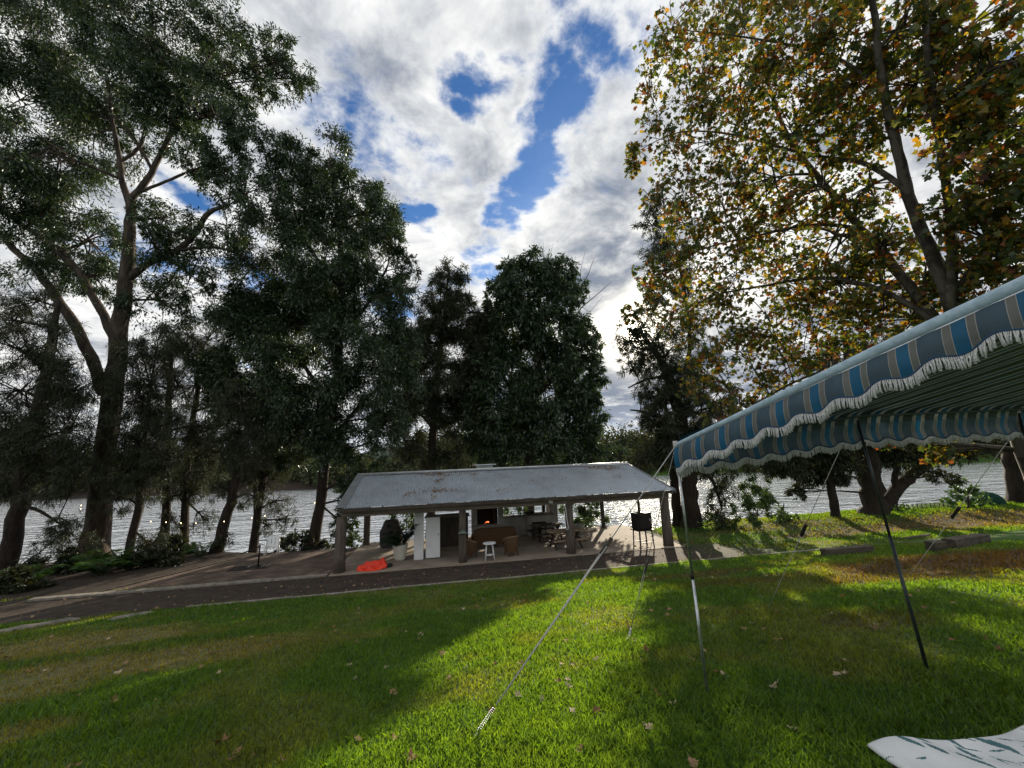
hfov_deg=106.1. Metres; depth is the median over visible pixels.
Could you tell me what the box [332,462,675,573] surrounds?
open shed
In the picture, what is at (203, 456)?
she oak
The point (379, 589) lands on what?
kerb
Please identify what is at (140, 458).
she oak
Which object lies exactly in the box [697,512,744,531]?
shrub
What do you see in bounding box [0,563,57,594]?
bush
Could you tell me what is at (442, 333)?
she oak
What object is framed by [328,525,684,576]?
floor slab
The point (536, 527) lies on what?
picnic table
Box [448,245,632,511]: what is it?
rounded tree
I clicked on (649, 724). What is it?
fallen leaf
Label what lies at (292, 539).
bush
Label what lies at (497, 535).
wicker sofa
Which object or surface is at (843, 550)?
timber sleeper
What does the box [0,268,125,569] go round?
she oak
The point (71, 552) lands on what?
bush
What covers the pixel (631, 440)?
wood
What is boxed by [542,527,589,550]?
picnic table
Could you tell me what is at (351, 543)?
shrub
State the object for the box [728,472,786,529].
shrub
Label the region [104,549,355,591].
paving
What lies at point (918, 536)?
timber plank
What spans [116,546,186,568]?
bush
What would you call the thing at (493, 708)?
fallen leaf
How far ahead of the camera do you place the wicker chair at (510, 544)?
16.64 m
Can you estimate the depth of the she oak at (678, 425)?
20.91 m
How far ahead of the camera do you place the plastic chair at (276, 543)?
19.10 m
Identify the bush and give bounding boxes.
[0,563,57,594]
[28,545,93,576]
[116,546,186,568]
[142,530,197,556]
[271,527,334,552]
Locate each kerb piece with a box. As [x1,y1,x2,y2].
[0,617,80,631]
[108,611,153,620]
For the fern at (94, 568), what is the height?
0.966 m
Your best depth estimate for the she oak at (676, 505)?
21.88 m
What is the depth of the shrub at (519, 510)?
25.68 m
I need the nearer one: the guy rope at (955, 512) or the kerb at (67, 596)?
the guy rope at (955, 512)
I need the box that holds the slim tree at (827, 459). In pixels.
[802,446,857,517]
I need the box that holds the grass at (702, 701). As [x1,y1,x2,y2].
[0,497,1023,767]
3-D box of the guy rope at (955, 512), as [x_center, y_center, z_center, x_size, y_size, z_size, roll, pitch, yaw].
[6.147,2.052,5.485,0.040,2.753,2.660,-4,-11,8]
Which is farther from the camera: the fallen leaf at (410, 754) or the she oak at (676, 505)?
the she oak at (676, 505)
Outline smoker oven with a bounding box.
[630,500,654,548]
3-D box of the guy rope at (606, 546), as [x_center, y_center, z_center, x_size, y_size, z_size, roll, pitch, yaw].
[0.646,1.715,3.424,2.101,2.240,0.050,0,-12,-12]
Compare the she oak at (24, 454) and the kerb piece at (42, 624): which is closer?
the kerb piece at (42, 624)
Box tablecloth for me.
[867,725,1023,767]
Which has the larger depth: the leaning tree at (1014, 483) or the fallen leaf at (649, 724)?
the leaning tree at (1014, 483)
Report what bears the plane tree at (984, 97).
on the ground at (74, 583)
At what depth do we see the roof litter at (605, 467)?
19.07 m
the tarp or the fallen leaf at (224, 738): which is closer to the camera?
the fallen leaf at (224, 738)
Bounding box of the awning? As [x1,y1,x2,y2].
[673,275,1023,692]
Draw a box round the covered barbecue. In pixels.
[380,519,401,546]
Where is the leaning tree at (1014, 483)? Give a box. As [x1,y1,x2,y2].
[992,437,1023,502]
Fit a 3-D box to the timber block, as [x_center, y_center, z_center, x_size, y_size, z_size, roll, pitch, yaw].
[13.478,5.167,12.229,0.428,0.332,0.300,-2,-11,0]
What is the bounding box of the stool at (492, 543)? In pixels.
[483,541,495,561]
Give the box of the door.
[426,517,439,557]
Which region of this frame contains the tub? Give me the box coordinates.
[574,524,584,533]
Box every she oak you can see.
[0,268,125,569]
[79,315,196,556]
[121,329,224,551]
[152,313,244,550]
[198,376,288,553]
[244,378,317,552]
[381,254,498,538]
[607,192,761,528]
[633,407,681,526]
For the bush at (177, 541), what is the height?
1.738 m
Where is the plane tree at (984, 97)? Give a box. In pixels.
[619,0,1023,478]
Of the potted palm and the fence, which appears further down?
the potted palm
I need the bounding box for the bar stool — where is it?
[532,522,540,536]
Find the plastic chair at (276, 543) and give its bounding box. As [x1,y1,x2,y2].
[263,535,279,556]
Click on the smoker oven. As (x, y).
(641, 521)
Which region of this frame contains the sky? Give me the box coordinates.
[0,0,1023,453]
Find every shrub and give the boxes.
[346,522,362,547]
[388,505,413,533]
[503,499,528,515]
[557,502,610,526]
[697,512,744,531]
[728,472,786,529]
[769,503,800,522]
[893,502,909,510]
[938,477,995,508]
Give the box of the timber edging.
[96,557,238,591]
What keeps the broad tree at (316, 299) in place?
on the ground at (74, 583)
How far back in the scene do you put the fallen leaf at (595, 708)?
3.23 m
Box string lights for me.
[80,502,314,523]
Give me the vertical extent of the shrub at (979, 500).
2.247 m
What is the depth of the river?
51.13 m
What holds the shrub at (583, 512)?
on the ground at (74, 583)
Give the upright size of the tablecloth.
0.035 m
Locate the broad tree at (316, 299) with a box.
[177,121,431,550]
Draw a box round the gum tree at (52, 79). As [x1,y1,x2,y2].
[0,0,321,561]
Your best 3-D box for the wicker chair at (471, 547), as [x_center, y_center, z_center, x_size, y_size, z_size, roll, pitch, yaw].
[-1.868,7.116,16.772,0.684,0.854,0.763,6,-14,-36]
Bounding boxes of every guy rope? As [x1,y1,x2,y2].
[473,448,673,737]
[626,453,673,638]
[768,433,847,607]
[901,425,1019,586]
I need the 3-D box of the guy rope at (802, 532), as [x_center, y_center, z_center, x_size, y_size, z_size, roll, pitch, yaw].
[3.612,2.023,4.883,0.040,2.648,2.067,-2,-11,-2]
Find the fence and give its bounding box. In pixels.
[905,502,956,507]
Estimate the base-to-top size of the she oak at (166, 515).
14.390 m
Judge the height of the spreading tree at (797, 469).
11.896 m
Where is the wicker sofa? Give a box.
[471,526,516,545]
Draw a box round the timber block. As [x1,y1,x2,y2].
[924,540,947,551]
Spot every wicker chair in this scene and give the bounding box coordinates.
[466,539,476,558]
[502,536,518,556]
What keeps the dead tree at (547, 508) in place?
on the ground at (74, 583)
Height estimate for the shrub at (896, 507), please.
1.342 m
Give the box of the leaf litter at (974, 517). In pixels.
[0,503,1019,653]
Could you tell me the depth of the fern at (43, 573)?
15.55 m
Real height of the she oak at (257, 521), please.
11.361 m
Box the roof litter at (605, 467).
[403,465,619,496]
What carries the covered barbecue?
on the floor slab
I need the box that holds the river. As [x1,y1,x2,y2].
[0,462,1005,562]
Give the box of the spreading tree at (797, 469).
[747,318,1010,515]
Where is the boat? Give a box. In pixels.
[969,491,1006,504]
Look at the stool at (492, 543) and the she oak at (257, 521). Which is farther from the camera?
the she oak at (257, 521)
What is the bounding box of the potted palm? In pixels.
[379,523,424,561]
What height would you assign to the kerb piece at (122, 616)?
0.218 m
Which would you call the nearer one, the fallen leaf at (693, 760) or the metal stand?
the fallen leaf at (693, 760)
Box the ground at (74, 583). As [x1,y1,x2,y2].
[0,453,1023,767]
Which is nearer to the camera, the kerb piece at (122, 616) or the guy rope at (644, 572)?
the guy rope at (644, 572)
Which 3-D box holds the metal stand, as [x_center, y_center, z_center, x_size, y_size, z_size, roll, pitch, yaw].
[-11.211,7.413,16.519,1.550,0.950,0.709,0,-11,-10]
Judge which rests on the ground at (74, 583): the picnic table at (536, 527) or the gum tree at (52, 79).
the gum tree at (52, 79)
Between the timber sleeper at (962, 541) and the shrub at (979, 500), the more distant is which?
the shrub at (979, 500)
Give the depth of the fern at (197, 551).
19.18 m
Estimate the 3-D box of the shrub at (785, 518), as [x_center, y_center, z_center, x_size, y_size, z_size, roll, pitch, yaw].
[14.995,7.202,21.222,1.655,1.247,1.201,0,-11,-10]
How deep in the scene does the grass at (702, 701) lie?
4.30 m
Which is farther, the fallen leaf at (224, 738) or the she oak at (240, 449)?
the she oak at (240, 449)
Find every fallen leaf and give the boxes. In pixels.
[213,733,228,743]
[404,747,418,760]
[487,705,495,713]
[575,744,582,751]
[593,702,599,714]
[642,721,652,729]
[688,754,698,767]
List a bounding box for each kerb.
[27,573,328,601]
[187,549,819,607]
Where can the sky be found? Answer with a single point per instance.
(500, 128)
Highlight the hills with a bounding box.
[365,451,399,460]
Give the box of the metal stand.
[227,544,272,571]
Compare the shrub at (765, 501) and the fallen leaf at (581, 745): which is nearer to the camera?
the fallen leaf at (581, 745)
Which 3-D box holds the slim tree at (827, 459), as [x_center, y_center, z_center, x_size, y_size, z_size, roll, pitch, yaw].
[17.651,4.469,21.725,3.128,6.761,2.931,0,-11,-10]
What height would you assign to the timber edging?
0.060 m
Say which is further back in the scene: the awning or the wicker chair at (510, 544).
the wicker chair at (510, 544)
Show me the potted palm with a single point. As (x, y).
(399, 550)
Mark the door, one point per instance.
(432, 523)
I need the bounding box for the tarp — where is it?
[357,557,386,571]
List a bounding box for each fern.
[0,564,69,582]
[68,547,140,574]
[104,552,148,569]
[180,541,216,555]
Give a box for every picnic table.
[526,522,565,542]
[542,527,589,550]
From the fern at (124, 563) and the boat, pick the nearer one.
the fern at (124, 563)
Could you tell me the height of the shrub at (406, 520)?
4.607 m
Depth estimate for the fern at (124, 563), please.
16.89 m
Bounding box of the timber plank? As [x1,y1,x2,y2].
[903,534,931,538]
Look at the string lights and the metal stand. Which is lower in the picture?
the metal stand
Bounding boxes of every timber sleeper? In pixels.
[820,545,874,555]
[941,533,990,548]
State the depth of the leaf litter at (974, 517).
16.00 m
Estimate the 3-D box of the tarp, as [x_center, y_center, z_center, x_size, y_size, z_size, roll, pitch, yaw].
[-5.636,7.253,15.550,1.170,0.398,0.720,0,-11,-10]
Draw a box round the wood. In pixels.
[0,421,1000,497]
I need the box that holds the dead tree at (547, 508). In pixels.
[543,246,610,511]

